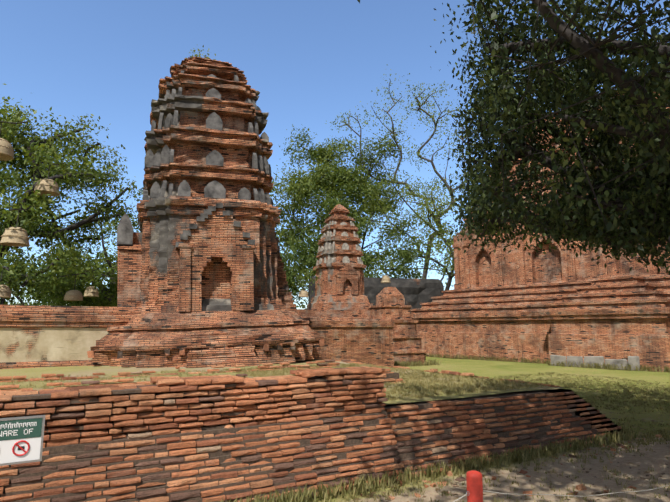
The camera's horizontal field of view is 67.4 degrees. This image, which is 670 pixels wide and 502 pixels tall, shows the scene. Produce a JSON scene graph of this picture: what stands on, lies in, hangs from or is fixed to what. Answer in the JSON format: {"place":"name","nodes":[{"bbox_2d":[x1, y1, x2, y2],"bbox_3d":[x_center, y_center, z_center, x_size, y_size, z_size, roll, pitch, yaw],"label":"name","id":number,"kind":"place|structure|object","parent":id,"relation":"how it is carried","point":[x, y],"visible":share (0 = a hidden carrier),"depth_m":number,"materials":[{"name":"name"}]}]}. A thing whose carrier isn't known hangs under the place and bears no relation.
{"place":"outdoors","nodes":[
{"label":"outdoors","id":0,"kind":"place"},
{"bbox_2d":[0,328,108,362],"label":"plastered wall","id":1,"kind":"structure","parent":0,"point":[38,344],"depth_m":12.69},
{"bbox_2d":[0,305,140,368],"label":"wall coping","id":2,"kind":"object","parent":1,"relation":"attached to","point":[24,316],"visible":0.67,"depth_m":12.84,"materials":[{"name":"brick"}]},
{"bbox_2d":[0,121,386,289],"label":"lantern cords","id":3,"kind":"object","parent":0,"point":[6,268],"visible":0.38,"depth_m":15.05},
{"bbox_2d":[0,45,403,296],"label":"foliage","id":4,"kind":"object","parent":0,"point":[9,217],"visible":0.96,"depth_m":15.66,"materials":[{"name":"green plant"}]},
{"bbox_2d":[87,310,323,367],"bbox_3d":[-4.061,2.729,15.973,7.119,1.651,7.050,5,-10,-30],"label":"tower base","id":5,"kind":"object","parent":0,"point":[151,340],"visible":0.9,"depth_m":13.29,"materials":[{"name":"orange brick"}]},
{"bbox_2d":[117,232,295,310],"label":"prang wings","id":6,"kind":"object","parent":5,"relation":"on","point":[129,271],"visible":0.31,"depth_m":14.76},
{"bbox_2d":[136,196,285,312],"bbox_3d":[-4.093,0.369,16.293,4.867,3.450,4.907,5,-10,-30],"label":"prang body","id":7,"kind":"object","parent":5,"relation":"on","point":[163,223],"visible":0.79,"depth_m":14.38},
{"bbox_2d":[175,203,254,246],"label":"stepped gable trim","id":8,"kind":"structure","parent":7,"relation":"attached to","point":[202,217],"depth_m":14.06,"materials":[{"name":"brown brick"}]},
{"bbox_2d":[176,204,258,367],"bbox_3d":[-3.135,0.859,13.709,2.212,4.488,2.125,5,-10,-30],"label":"doorway porch","id":9,"kind":"object","parent":5,"relation":"on","point":[216,256],"visible":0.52,"depth_m":14.02,"materials":[{"name":"orange brick"}]},
{"bbox_2d":[143,56,273,199],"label":"prang tower","id":10,"kind":"structure","parent":0,"point":[191,140],"depth_m":15.31,"materials":[{"name":"brown brick"}]},
{"bbox_2d":[117,71,272,244],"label":"antefixes","id":11,"kind":"object","parent":10,"relation":"attached to","point":[214,189],"visible":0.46,"depth_m":14.89,"materials":[{"name":"grey stone"}]},
{"bbox_2d":[0,0,669,308],"label":"sky","id":12,"kind":"structure","parent":0,"point":[309,62],"materials":[{"name":"blue"}]},
{"bbox_2d":[310,357,669,501],"bbox_3d":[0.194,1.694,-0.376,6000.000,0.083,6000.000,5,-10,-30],"label":"ground","id":13,"kind":"structure","parent":0,"point":[497,369],"depth_m":6.40,"materials":[{"name":"green plant"}]},
{"bbox_2d":[0,415,44,465],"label":"sign frame","id":14,"kind":"object","parent":13,"relation":"on","point":[26,417],"visible":0.96,"depth_m":3.60,"materials":[{"name":"grey metal"}]},
{"bbox_2d":[0,418,42,463],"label":"sign panel","id":15,"kind":"object","parent":14,"relation":"attached to","point":[7,455],"visible":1,"depth_m":3.56,"materials":[{"name":"white metal"}]},
{"bbox_2d":[0,418,41,440],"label":"sign header","id":16,"kind":"object","parent":15,"relation":"attached to","point":[36,430],"visible":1,"depth_m":3.58},
{"bbox_2d":[0,422,36,436],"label":"sign lettering","id":17,"kind":"object","parent":16,"relation":"attached to","point":[16,426],"visible":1,"depth_m":3.56},
{"bbox_2d":[12,440,29,455],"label":"sign pictogram rings","id":18,"kind":"object","parent":15,"relation":"attached to","point":[21,448],"visible":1,"depth_m":3.56,"materials":[{"name":"red paint"}]},
{"bbox_2d":[0,99,142,304],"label":"tree","id":19,"kind":"object","parent":13,"relation":"on","point":[96,180],"depth_m":20.45,"materials":[{"name":"green plant"}]},
{"bbox_2d":[0,138,390,300],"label":"hanging lampshades","id":20,"kind":"object","parent":19,"relation":"hanging from","point":[15,236],"visible":0.98,"depth_m":14.73,"materials":[{"name":"beige wicker"}]},
{"bbox_2d":[1,230,457,308],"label":"tree line","id":21,"kind":"object","parent":13,"relation":"on","point":[302,305],"depth_m":56.78,"materials":[{"name":"green plant"}]},
{"bbox_2d":[5,206,140,306],"bbox_3d":[-12.695,1.685,26.691,9.874,8.337,7.509,28,-29,-72],"label":"bush","id":22,"kind":"object","parent":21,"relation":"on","point":[91,301],"depth_m":24.77,"materials":[{"name":"green plant"}]},
{"bbox_2d":[0,358,628,501],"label":"bricks","id":23,"kind":"object","parent":13,"relation":"on","point":[76,450],"visible":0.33,"depth_m":5.18,"materials":[{"name":"brown brick"}]},
{"bbox_2d":[0,359,562,404],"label":"wall top","id":24,"kind":"structure","parent":23,"relation":"attached to","point":[74,371],"depth_m":10.38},
{"bbox_2d":[0,352,669,501],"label":"grass tufts","id":25,"kind":"object","parent":13,"relation":"on","point":[522,454],"visible":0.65,"depth_m":7.63,"materials":[{"name":"green plant"}]},
{"bbox_2d":[294,309,394,367],"bbox_3d":[-1.078,4.274,25.450,11.150,2.600,12.163,5,-10,-30],"label":"brick pedestal","id":26,"kind":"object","parent":13,"relation":"on","point":[359,336],"depth_m":19.83,"materials":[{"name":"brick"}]},
{"bbox_2d":[307,204,372,310],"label":"prang","id":27,"kind":"structure","parent":26,"relation":"on","point":[326,297],"depth_m":29.60,"materials":[{"name":"brick"}]},
{"bbox_2d":[316,221,362,265],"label":"antefixes","id":28,"kind":"object","parent":27,"relation":"attached to","point":[345,259],"visible":0.6,"depth_m":29.89,"materials":[{"name":"grey stone"}]},
{"bbox_2d":[335,264,358,294],"bbox_3d":[0.648,1.656,29.335,1.431,1.803,0.600,3,-9,-18],"label":"niche","id":29,"kind":"object","parent":27,"relation":"attached to","point":[345,272],"visible":0.81,"depth_m":29.11,"materials":[{"name":"orange brick"}]},
{"bbox_2d":[269,124,437,304],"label":"tree","id":30,"kind":"object","parent":13,"relation":"on","point":[307,187],"depth_m":41.77,"materials":[{"name":"green plant"}]},
{"bbox_2d":[308,276,443,308],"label":"stained wall","id":31,"kind":"structure","parent":13,"relation":"on","point":[415,292],"depth_m":37.02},
{"bbox_2d":[369,287,427,365],"bbox_3d":[2.616,3.514,23.768,2.676,3.613,2.683,4,-9,-23],"label":"stupa","id":32,"kind":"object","parent":13,"relation":"on","point":[392,306],"depth_m":23.01,"materials":[{"name":"brick"}]},
{"bbox_2d":[326,64,478,278],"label":"tree","id":33,"kind":"object","parent":13,"relation":"on","point":[407,113],"depth_m":44.90,"materials":[{"name":"plant"}]},
{"bbox_2d":[356,171,464,289],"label":"tree","id":34,"kind":"object","parent":13,"relation":"on","point":[422,210],"depth_m":40.46,"materials":[{"name":"green plant"}]},
{"bbox_2d":[466,470,482,501],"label":"barrier post","id":35,"kind":"object","parent":13,"relation":"on","point":[474,482],"visible":1,"depth_m":3.17,"materials":[{"name":"red plastic"}]},
{"bbox_2d":[453,484,669,501],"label":"barrier rope","id":36,"kind":"object","parent":35,"relation":"attached to","point":[562,495],"visible":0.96,"depth_m":3.61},
{"bbox_2d":[319,388,669,501],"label":"fallen leaves","id":37,"kind":"object","parent":13,"relation":"on","point":[578,499],"visible":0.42,"depth_m":5.96,"materials":[{"name":"brown plant"}]},
{"bbox_2d":[361,434,661,499],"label":"brick crumbs","id":38,"kind":"object","parent":13,"relation":"on","point":[579,487],"visible":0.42,"depth_m":5.60,"materials":[{"name":"brick"}]},
{"bbox_2d":[411,274,669,371],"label":"temple base","id":39,"kind":"object","parent":13,"relation":"on","point":[580,326],"visible":0.98,"depth_m":24.01,"materials":[{"name":"orange brick"}]},
{"bbox_2d":[413,309,659,316],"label":"bricks","id":40,"kind":"object","parent":39,"relation":"attached to","point":[640,311],"visible":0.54,"depth_m":21.94,"materials":[{"name":"brick"}]},
{"bbox_2d":[456,92,669,286],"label":"ruin","id":41,"kind":"object","parent":39,"relation":"on","point":[548,268],"visible":0.02,"depth_m":26.92,"materials":[{"name":"brick"}]},
{"bbox_2d":[452,216,669,288],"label":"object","id":42,"kind":"object","parent":41,"relation":"attached to","point":[517,266],"visible":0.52,"depth_m":27.67,"materials":[{"name":"orange brick"}]},
{"bbox_2d":[550,355,639,369],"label":"stone blocks","id":43,"kind":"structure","parent":13,"relation":"on","point":[633,360],"depth_m":21.27,"materials":[{"name":"grey stone"}]},
{"bbox_2d":[357,0,669,278],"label":"tree","id":44,"kind":"object","parent":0,"point":[603,147],"depth_m":7.22,"materials":[{"name":"green plant"}]}
]}

